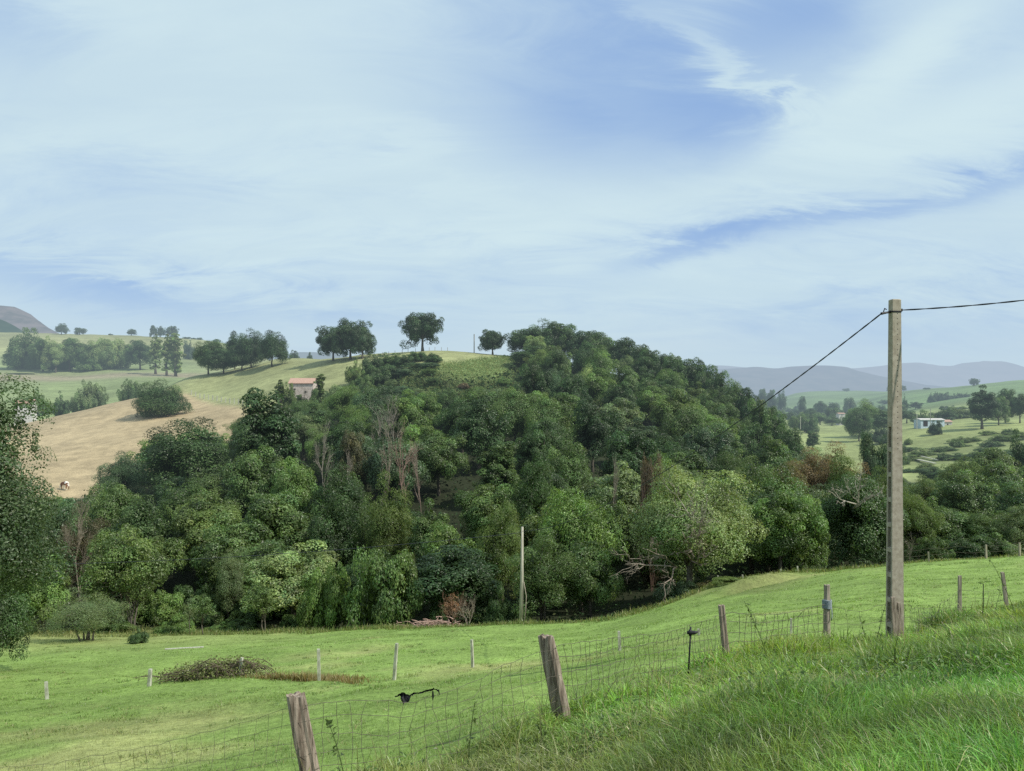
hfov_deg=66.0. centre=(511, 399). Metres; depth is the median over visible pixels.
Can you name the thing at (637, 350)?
broadleaf tree
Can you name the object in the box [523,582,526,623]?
hanging cable
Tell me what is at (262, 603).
young tree
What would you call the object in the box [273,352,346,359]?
mountain
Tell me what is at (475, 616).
bush
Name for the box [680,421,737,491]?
broadleaf tree
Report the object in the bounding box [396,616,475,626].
brushwood heap
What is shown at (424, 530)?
tall tree
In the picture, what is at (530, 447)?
broadleaf tree
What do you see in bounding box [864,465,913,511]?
broadleaf tree
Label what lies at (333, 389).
broadleaf tree
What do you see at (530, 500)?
feathery tree
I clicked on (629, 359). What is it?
feathery tree
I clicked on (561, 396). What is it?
tall tree
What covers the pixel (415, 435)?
broadleaf tree
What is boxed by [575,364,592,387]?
broadleaf tree
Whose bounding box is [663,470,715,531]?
dead limb
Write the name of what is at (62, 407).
bush
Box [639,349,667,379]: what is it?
broadleaf tree
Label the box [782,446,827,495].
willow shrub
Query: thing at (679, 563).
broadleaf tree
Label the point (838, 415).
farmhouse
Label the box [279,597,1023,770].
tall grass
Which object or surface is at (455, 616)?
dead shrub
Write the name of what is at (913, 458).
scrub bush
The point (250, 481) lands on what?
broadleaf tree
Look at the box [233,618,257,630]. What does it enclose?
bush
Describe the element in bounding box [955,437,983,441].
scrub bush
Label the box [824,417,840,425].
valley tree
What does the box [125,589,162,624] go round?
bush
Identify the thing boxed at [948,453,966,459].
scrub bush
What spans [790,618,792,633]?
fence stake
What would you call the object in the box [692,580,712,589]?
bush
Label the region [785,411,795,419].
copse tree
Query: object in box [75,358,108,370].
valley tree
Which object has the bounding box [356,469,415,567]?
feathery tree
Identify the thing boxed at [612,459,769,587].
spreading tree
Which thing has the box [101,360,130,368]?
valley tree
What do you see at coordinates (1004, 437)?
scrub bush
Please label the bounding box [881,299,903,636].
utility pole
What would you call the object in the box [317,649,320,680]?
fence stake
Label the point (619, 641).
fence stake
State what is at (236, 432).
broadleaf tree
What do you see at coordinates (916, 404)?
valley tree
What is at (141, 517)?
broadleaf tree
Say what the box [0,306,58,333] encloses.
mountain
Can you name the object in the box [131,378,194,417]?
bush
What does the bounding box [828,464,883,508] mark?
dead limb
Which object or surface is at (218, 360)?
oak tree
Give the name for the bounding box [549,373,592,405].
broadleaf tree
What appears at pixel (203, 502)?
broadleaf tree
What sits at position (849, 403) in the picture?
valley bush
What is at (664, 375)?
broadleaf tree
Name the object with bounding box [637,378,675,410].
broadleaf tree
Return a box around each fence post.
[286,691,319,770]
[538,634,570,721]
[718,604,729,656]
[824,584,830,637]
[957,575,961,611]
[1000,572,1008,605]
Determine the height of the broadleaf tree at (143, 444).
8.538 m
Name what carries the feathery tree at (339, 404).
on the ground at (82, 444)
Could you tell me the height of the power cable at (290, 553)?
3.438 m
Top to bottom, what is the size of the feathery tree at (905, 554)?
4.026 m
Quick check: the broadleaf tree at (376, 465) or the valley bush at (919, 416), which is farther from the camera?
the valley bush at (919, 416)
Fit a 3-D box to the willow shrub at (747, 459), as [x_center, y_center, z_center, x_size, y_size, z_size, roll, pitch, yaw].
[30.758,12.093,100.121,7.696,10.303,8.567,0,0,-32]
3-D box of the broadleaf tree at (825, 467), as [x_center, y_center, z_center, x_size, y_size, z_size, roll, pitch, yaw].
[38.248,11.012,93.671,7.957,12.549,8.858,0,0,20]
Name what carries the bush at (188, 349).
on the ground at (82, 444)
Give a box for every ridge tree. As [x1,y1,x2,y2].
[54,323,69,334]
[74,327,87,334]
[127,329,135,335]
[149,325,157,336]
[157,326,165,336]
[164,326,178,336]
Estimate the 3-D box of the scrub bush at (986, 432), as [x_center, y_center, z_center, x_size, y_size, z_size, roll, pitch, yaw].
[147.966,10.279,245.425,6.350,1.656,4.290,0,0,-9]
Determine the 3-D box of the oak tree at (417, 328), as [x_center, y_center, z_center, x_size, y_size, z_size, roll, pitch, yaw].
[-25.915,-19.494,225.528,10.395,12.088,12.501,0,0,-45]
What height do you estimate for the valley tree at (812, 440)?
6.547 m
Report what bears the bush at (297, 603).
on the ground at (82, 444)
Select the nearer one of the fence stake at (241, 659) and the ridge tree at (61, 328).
the fence stake at (241, 659)
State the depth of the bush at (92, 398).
288.99 m
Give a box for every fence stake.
[44,681,48,699]
[147,669,152,686]
[239,657,243,676]
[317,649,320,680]
[392,643,397,679]
[470,639,473,667]
[618,631,620,650]
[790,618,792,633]
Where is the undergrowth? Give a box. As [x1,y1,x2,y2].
[35,354,1023,627]
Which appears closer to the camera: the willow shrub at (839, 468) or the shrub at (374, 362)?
the willow shrub at (839, 468)
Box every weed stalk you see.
[325,719,343,770]
[465,703,477,765]
[534,722,546,742]
[744,601,768,658]
[859,615,867,642]
[874,604,885,638]
[989,558,1013,611]
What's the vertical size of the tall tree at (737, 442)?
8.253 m
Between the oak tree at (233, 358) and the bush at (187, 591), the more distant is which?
the oak tree at (233, 358)
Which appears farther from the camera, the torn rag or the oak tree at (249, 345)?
the oak tree at (249, 345)
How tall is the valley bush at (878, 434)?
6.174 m
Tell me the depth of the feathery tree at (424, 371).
187.41 m
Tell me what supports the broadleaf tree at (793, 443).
on the ground at (82, 444)
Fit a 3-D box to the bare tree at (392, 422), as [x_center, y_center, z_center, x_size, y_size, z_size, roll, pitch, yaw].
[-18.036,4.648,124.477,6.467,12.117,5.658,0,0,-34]
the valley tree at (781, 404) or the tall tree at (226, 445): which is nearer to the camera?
the tall tree at (226, 445)
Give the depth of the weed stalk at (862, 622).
16.20 m
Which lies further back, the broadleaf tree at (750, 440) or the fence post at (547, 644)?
the broadleaf tree at (750, 440)
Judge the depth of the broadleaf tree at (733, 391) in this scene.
170.50 m
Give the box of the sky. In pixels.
[0,0,1023,372]
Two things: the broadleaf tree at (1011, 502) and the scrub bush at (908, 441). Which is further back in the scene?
the scrub bush at (908, 441)
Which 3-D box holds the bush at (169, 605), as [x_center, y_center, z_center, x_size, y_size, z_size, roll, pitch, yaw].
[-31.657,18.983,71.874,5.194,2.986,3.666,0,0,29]
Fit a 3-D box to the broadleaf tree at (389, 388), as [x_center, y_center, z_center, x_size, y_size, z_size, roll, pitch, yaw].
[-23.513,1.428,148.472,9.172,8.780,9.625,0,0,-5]
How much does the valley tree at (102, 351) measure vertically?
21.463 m
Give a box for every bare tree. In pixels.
[60,498,97,603]
[312,420,338,490]
[346,452,351,483]
[366,402,395,443]
[374,426,395,501]
[380,395,412,441]
[393,418,421,513]
[410,439,422,517]
[610,457,619,509]
[904,533,914,557]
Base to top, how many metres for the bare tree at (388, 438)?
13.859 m
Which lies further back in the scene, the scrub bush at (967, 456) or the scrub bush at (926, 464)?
the scrub bush at (967, 456)
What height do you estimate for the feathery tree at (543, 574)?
8.424 m
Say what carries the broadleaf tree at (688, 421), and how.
on the ground at (82, 444)
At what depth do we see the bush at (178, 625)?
65.69 m
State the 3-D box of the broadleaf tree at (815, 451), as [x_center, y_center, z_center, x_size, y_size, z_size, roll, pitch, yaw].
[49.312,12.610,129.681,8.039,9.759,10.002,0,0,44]
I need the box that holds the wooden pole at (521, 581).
[519,527,523,621]
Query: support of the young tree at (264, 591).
on the ground at (82, 444)
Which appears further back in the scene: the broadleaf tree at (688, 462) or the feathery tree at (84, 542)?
the broadleaf tree at (688, 462)
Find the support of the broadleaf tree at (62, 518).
on the ground at (82, 444)
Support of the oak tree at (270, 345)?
on the ground at (82, 444)
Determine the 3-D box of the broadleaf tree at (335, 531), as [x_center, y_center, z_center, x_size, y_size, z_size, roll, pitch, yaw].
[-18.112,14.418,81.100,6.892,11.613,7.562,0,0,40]
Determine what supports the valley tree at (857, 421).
on the ground at (82, 444)
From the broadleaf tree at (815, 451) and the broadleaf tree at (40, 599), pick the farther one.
the broadleaf tree at (815, 451)
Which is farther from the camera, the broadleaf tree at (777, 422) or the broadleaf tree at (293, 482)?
the broadleaf tree at (777, 422)
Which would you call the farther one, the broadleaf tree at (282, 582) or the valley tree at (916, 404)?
the valley tree at (916, 404)
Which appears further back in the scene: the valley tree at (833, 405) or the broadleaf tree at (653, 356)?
the valley tree at (833, 405)
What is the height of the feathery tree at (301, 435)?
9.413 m
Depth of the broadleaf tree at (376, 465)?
102.05 m
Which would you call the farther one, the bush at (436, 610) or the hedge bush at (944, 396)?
the hedge bush at (944, 396)
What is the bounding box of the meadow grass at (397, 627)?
[0,551,1023,770]
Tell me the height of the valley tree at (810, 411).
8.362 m
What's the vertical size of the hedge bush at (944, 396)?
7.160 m
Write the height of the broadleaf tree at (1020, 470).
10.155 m
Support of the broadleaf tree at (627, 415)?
on the ground at (82, 444)
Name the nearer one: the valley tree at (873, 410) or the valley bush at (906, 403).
the valley tree at (873, 410)
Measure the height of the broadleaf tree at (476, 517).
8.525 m
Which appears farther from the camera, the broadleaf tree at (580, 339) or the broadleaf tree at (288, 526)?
the broadleaf tree at (580, 339)
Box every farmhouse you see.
[835,413,845,424]
[945,420,952,424]
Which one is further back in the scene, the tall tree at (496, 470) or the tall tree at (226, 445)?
the tall tree at (226, 445)
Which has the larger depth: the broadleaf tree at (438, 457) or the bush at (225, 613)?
the broadleaf tree at (438, 457)
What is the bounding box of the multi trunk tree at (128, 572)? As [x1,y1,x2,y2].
[77,523,176,631]
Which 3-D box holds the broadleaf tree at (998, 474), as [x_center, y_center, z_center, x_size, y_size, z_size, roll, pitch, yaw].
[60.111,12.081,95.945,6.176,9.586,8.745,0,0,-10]
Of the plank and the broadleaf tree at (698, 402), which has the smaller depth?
the plank
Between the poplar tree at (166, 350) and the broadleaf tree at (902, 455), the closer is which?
the broadleaf tree at (902, 455)
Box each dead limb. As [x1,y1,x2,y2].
[611,537,677,600]
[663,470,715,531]
[666,517,717,565]
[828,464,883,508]
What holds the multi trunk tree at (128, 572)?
on the ground at (82, 444)
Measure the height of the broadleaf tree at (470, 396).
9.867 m
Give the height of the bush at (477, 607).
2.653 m
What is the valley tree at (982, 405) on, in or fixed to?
on the ground at (82, 444)
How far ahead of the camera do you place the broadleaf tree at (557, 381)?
154.96 m
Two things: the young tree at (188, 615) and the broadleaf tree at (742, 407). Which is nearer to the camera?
the young tree at (188, 615)
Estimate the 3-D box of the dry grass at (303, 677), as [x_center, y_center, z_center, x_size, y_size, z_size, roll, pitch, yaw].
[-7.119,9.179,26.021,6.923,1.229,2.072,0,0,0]
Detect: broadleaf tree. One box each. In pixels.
[2,554,74,631]
[20,497,87,583]
[32,496,79,529]
[56,497,94,523]
[80,484,128,531]
[80,496,153,528]
[82,481,153,576]
[90,451,150,492]
[90,527,187,610]
[105,494,181,575]
[127,439,175,468]
[132,416,232,493]
[147,476,191,516]
[152,476,220,545]
[161,508,243,584]
[166,469,232,500]
[171,491,241,565]
[187,519,273,592]
[217,445,288,526]
[219,433,232,458]
[226,415,251,462]
[230,418,250,431]
[230,539,308,600]
[234,444,300,465]
[240,491,314,550]
[240,539,344,616]
[269,456,319,518]
[300,484,371,581]
[302,460,372,540]
[311,419,370,473]
[321,384,360,415]
[328,432,381,495]
[339,548,417,600]
[349,384,394,443]
[358,436,433,501]
[361,501,424,558]
[370,384,406,413]
[381,395,434,441]
[391,386,411,393]
[397,388,443,427]
[400,424,444,465]
[407,431,470,495]
[410,543,505,606]
[420,520,489,567]
[430,388,456,399]
[433,400,471,453]
[436,388,459,427]
[446,394,513,471]
[450,388,491,413]
[453,483,516,543]
[469,388,506,418]
[485,389,508,402]
[487,505,563,602]
[490,386,542,441]
[496,377,511,384]
[500,327,547,352]
[507,345,546,366]
[513,364,553,397]
[514,429,557,479]
[517,461,569,519]
[519,318,561,350]
[523,335,545,350]
[523,393,576,440]
[523,415,578,457]
[525,390,548,403]
[534,486,629,613]
[536,345,571,379]
[545,321,583,357]
[545,437,591,498]
[546,367,567,396]
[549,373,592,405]
[562,539,627,617]
[565,330,597,358]
[571,460,640,538]
[572,341,608,374]
[573,400,620,471]
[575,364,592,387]
[581,345,614,378]
[581,367,616,408]
[585,487,636,578]
[586,332,615,365]
[598,397,644,438]
[598,430,659,491]
[600,380,635,411]
[603,336,634,376]
[610,359,639,398]
[620,344,649,367]
[627,356,662,378]
[633,471,718,587]
[635,386,670,426]
[636,449,712,491]
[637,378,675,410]
[638,458,700,503]
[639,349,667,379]
[645,432,694,476]
[649,388,708,439]
[655,368,688,397]
[656,370,685,399]
[660,403,712,452]
[661,353,681,374]
[671,357,706,389]
[677,465,705,497]
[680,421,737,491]
[684,363,717,392]
[691,396,709,413]
[697,386,737,420]
[700,413,743,438]
[703,401,739,427]
[705,370,729,399]
[711,477,773,509]
[722,416,751,446]
[723,379,742,418]
[726,461,810,572]
[730,486,797,574]
[732,387,759,424]
[735,413,774,467]
[741,435,805,478]
[742,398,777,437]
[743,489,828,571]
[748,449,804,477]
[761,410,788,441]
[775,423,804,459]
[782,494,830,569]
[795,446,833,467]
[797,483,854,559]
[816,472,910,568]
[858,428,886,488]
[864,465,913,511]
[881,435,907,491]
[903,491,945,559]
[904,475,943,513]
[914,467,950,479]
[919,495,974,548]
[929,469,1001,523]
[930,456,987,486]
[962,508,1011,542]
[965,447,1023,478]
[973,458,1023,518]
[990,503,1023,547]
[991,482,1023,520]
[1009,427,1023,477]
[1019,465,1023,477]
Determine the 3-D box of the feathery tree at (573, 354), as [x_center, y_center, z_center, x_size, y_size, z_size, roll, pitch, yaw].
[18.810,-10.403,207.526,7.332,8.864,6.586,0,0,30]
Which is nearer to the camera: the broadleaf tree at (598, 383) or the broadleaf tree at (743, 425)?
the broadleaf tree at (743, 425)
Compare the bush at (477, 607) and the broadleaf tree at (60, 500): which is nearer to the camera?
the bush at (477, 607)
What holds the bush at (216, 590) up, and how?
on the ground at (82, 444)
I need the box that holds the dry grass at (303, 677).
[230,670,390,684]
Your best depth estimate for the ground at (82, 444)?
38.60 m
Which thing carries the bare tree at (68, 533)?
on the ground at (82, 444)
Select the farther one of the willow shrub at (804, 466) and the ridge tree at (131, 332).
the ridge tree at (131, 332)
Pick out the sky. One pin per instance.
(737, 183)
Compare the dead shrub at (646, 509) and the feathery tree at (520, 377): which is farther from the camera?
the feathery tree at (520, 377)
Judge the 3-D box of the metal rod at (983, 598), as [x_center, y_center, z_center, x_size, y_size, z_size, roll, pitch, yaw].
[13.106,5.709,22.001,0.115,1.218,0.022,0,0,0]
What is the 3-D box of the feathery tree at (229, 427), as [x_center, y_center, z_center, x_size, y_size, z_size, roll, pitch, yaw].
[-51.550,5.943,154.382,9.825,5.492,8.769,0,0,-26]
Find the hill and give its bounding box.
[0,320,24,332]
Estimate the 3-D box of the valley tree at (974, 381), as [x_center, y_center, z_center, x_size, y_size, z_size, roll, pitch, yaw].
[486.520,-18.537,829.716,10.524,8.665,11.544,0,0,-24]
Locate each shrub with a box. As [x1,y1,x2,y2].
[278,382,295,413]
[292,394,307,402]
[309,389,321,407]
[344,357,365,382]
[349,366,373,389]
[362,353,383,370]
[362,365,395,383]
[379,352,400,366]
[385,365,416,375]
[393,354,413,366]
[405,362,441,367]
[409,351,425,360]
[423,353,443,361]
[440,591,469,624]
[453,597,478,623]
[639,457,660,590]
[722,454,785,485]
[763,459,807,493]
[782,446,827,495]
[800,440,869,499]
[823,449,863,495]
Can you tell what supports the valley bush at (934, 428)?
on the ground at (82, 444)
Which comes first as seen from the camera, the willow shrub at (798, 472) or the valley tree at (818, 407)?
the willow shrub at (798, 472)
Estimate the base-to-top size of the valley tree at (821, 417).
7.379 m
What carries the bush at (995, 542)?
on the ground at (82, 444)
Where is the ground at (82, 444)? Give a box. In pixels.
[0,332,1023,770]
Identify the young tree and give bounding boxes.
[182,594,200,632]
[187,595,216,634]
[245,585,276,628]
[246,583,273,630]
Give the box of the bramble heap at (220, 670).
[134,651,285,683]
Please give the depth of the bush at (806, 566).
65.63 m
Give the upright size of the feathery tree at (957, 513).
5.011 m
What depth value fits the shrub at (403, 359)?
201.37 m
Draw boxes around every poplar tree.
[146,334,162,373]
[158,334,172,375]
[168,333,186,376]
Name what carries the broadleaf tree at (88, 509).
on the ground at (82, 444)
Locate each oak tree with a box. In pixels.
[0,372,80,600]
[192,339,229,374]
[204,348,232,373]
[224,344,257,369]
[225,331,242,368]
[234,327,263,367]
[256,329,291,366]
[289,350,299,357]
[314,325,348,360]
[329,317,372,359]
[346,326,376,358]
[397,312,444,350]
[477,329,505,354]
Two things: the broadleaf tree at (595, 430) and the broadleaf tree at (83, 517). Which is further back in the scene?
the broadleaf tree at (595, 430)
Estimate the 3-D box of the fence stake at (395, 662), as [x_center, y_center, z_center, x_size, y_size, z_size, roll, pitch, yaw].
[-3.772,8.620,25.498,0.180,1.487,0.092,0,0,13]
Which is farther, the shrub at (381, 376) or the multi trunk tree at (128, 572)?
the shrub at (381, 376)
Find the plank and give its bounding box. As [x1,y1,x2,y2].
[165,646,203,649]
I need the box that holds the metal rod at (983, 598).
[980,583,983,615]
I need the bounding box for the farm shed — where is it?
[913,418,944,428]
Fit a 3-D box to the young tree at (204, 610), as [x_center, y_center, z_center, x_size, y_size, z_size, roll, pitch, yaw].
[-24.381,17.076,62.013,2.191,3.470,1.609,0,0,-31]
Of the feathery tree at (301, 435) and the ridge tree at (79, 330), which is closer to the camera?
the feathery tree at (301, 435)
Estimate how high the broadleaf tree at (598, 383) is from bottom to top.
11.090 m
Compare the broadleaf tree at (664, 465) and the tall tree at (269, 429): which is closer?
the broadleaf tree at (664, 465)
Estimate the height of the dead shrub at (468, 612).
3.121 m
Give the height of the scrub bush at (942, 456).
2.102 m
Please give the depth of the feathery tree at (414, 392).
154.74 m
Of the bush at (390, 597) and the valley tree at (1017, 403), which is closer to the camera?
the bush at (390, 597)
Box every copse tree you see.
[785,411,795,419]
[787,416,798,431]
[794,414,807,427]
[799,417,819,432]
[802,413,817,427]
[838,411,847,424]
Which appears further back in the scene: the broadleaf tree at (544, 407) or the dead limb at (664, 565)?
the broadleaf tree at (544, 407)
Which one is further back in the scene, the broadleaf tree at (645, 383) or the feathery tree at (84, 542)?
the broadleaf tree at (645, 383)
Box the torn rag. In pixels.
[395,688,439,703]
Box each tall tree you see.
[201,435,229,465]
[233,387,308,477]
[291,403,334,434]
[407,497,449,572]
[472,441,519,501]
[551,392,582,432]
[616,417,658,444]
[637,368,657,395]
[650,405,664,431]
[684,381,708,406]
[712,432,744,463]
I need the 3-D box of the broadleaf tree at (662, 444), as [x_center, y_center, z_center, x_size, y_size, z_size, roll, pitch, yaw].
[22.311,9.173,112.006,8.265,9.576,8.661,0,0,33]
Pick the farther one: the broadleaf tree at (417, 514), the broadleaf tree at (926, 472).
the broadleaf tree at (926, 472)
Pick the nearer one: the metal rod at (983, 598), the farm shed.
the metal rod at (983, 598)
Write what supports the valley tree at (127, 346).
on the ground at (82, 444)
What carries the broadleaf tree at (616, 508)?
on the ground at (82, 444)
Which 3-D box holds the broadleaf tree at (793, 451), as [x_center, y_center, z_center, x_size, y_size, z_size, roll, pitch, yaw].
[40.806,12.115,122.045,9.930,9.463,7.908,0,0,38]
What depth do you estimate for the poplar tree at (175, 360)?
454.15 m
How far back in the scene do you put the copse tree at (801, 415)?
350.41 m
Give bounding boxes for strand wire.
[914,542,1023,556]
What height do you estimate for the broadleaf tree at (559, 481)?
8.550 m
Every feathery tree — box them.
[54,499,112,605]
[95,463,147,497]
[211,546,249,616]
[222,422,235,433]
[284,401,310,420]
[286,399,332,417]
[287,411,323,464]
[290,400,322,408]
[304,427,332,477]
[322,384,360,423]
[340,404,379,443]
[356,385,381,397]
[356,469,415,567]
[384,379,399,385]
[394,387,422,399]
[414,388,428,396]
[421,367,437,375]
[425,377,438,384]
[474,499,529,600]
[504,453,563,534]
[504,525,582,623]
[514,373,527,380]
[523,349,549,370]
[569,346,587,368]
[616,354,634,377]
[709,444,748,492]
[847,540,914,564]
[919,507,977,540]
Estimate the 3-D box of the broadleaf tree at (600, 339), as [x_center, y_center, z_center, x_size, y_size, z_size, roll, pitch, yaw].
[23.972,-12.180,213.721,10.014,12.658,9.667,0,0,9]
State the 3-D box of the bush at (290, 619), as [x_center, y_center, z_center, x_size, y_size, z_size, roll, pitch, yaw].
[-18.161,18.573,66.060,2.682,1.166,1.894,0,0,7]
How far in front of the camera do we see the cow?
134.74 m
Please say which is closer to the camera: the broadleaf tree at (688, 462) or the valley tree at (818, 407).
the broadleaf tree at (688, 462)
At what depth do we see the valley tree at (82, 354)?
497.20 m
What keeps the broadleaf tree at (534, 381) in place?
on the ground at (82, 444)
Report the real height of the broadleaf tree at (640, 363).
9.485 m
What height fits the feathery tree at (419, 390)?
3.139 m
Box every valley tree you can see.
[1,348,20,368]
[6,327,41,368]
[26,338,50,371]
[40,336,65,372]
[42,360,79,370]
[59,337,87,371]
[66,343,96,371]
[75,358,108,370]
[86,339,116,369]
[98,337,126,368]
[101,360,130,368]
[115,343,131,367]
[124,340,153,369]
[756,388,766,407]
[766,389,778,408]
[776,390,786,411]
[798,396,806,413]
[803,408,816,414]
[805,430,820,447]
[813,401,827,413]
[814,412,827,424]
[823,403,842,412]
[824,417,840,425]
[842,398,879,431]
[842,407,872,440]
[869,410,886,429]
[902,410,918,422]
[908,402,923,408]
[966,384,1003,428]
[968,378,979,385]
[992,396,1010,424]
[994,388,1016,422]
[1008,393,1023,422]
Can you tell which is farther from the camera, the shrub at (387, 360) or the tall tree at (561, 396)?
the shrub at (387, 360)
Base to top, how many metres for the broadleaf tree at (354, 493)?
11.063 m
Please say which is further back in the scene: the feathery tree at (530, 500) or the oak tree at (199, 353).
the oak tree at (199, 353)
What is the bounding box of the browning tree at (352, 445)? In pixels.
[338,429,370,490]
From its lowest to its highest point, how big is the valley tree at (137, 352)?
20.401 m
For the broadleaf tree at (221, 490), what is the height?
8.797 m
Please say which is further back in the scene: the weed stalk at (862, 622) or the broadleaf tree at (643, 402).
the broadleaf tree at (643, 402)
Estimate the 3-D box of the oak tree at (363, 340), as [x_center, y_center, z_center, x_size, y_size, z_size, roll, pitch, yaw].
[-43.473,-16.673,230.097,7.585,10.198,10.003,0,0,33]
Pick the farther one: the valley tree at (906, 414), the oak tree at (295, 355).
the oak tree at (295, 355)
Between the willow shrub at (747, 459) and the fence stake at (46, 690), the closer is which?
the fence stake at (46, 690)
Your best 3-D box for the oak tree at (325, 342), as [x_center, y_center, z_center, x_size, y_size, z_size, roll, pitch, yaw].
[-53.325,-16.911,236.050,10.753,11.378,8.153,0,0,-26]
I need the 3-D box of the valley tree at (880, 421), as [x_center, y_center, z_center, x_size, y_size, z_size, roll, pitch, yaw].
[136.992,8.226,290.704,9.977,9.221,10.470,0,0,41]
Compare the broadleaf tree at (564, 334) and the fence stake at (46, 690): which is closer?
the fence stake at (46, 690)
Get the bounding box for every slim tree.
[272,379,289,406]
[313,374,325,407]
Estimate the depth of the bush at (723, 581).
53.93 m
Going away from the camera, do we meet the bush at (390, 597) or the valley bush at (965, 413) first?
the bush at (390, 597)
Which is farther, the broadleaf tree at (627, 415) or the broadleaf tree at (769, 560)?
the broadleaf tree at (627, 415)
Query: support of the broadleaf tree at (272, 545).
on the ground at (82, 444)
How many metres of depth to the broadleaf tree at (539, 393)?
139.35 m
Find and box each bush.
[0,584,36,661]
[26,388,53,414]
[35,587,130,640]
[52,392,73,415]
[69,388,82,412]
[73,379,108,409]
[85,614,135,633]
[116,378,141,400]
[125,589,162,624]
[127,627,149,643]
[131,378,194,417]
[139,589,186,625]
[152,614,196,634]
[172,584,214,613]
[180,592,224,626]
[183,340,194,358]
[204,619,237,632]
[209,576,220,601]
[210,594,235,617]
[227,603,249,622]
[230,589,268,617]
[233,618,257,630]
[239,585,284,621]
[275,602,295,618]
[279,614,307,629]
[284,601,310,618]
[296,562,361,629]
[345,544,423,627]
[430,586,468,624]
[457,383,469,388]
[458,599,488,623]
[464,592,488,623]
[482,580,515,623]
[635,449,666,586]
[653,580,697,601]
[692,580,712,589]
[709,576,741,586]
[799,555,826,569]
[842,397,856,414]
[869,426,886,443]
[902,393,908,410]
[902,444,917,451]
[903,438,912,444]
[903,468,915,472]
[904,455,920,460]
[907,448,938,455]
[910,409,936,421]
[911,536,955,560]
[921,463,938,467]
[923,446,959,451]
[926,420,942,434]
[927,392,936,402]
[928,408,957,419]
[933,392,942,400]
[936,452,951,460]
[939,533,992,558]
[940,392,947,399]
[943,406,974,417]
[946,436,972,442]
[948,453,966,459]
[949,440,964,447]
[955,392,963,397]
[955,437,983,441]
[955,452,988,459]
[973,447,988,451]
[977,430,996,434]
[977,440,1005,446]
[978,527,1023,556]
[988,434,1021,440]
[1006,431,1023,436]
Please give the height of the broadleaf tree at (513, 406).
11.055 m
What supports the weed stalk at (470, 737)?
on the ground at (82, 444)
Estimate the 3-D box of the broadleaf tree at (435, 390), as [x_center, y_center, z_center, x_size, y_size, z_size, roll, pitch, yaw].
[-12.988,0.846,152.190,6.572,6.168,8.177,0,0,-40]
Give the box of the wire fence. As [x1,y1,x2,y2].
[2,585,1007,770]
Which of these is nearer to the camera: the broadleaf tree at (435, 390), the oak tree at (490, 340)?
the broadleaf tree at (435, 390)
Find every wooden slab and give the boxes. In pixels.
[890,597,900,637]
[897,602,903,637]
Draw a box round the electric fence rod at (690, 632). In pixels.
[687,627,697,674]
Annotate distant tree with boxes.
[825,407,837,416]
[876,399,887,403]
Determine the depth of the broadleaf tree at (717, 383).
178.91 m
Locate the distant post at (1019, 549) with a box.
[1018,543,1020,555]
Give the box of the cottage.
[14,399,36,424]
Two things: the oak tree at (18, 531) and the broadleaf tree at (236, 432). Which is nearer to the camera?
the oak tree at (18, 531)
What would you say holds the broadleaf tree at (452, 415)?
on the ground at (82, 444)
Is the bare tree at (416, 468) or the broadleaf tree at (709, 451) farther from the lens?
the broadleaf tree at (709, 451)
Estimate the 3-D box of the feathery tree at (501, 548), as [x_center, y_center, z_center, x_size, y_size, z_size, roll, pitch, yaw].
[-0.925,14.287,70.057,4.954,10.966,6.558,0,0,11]
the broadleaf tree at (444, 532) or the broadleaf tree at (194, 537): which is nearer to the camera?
the broadleaf tree at (444, 532)
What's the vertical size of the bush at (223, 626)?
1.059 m
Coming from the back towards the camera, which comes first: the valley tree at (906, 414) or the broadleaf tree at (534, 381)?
the valley tree at (906, 414)
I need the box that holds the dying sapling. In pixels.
[443,593,460,619]
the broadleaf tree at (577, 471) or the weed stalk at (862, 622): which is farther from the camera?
the broadleaf tree at (577, 471)
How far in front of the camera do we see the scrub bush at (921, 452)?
211.42 m
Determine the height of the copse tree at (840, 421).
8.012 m
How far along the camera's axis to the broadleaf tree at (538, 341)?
212.60 m
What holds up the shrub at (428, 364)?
on the ground at (82, 444)
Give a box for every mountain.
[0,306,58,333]
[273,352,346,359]
[621,361,1023,386]
[703,365,947,399]
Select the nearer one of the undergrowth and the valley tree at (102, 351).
the undergrowth
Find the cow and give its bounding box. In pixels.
[60,481,68,489]
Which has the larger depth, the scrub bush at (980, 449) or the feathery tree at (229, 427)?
the scrub bush at (980, 449)
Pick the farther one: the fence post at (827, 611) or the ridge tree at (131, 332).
the ridge tree at (131, 332)
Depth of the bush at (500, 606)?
60.30 m
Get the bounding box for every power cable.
[43,532,520,564]
[530,313,881,530]
[903,300,1023,309]
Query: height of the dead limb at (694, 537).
3.841 m
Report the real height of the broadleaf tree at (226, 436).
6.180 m
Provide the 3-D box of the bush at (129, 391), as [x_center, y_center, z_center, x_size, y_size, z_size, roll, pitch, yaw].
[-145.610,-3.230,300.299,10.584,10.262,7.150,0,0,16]
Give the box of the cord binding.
[822,599,832,620]
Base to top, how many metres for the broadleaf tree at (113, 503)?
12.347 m
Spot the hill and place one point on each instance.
(5, 326)
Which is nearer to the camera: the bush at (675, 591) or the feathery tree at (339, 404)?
the bush at (675, 591)
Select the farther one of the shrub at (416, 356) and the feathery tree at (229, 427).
the shrub at (416, 356)
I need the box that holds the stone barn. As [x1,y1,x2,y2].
[288,378,316,399]
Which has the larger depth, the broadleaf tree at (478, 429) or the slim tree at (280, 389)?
the slim tree at (280, 389)
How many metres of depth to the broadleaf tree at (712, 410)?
154.11 m
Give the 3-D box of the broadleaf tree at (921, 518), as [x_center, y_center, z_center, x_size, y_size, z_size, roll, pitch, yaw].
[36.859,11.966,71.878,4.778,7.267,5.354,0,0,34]

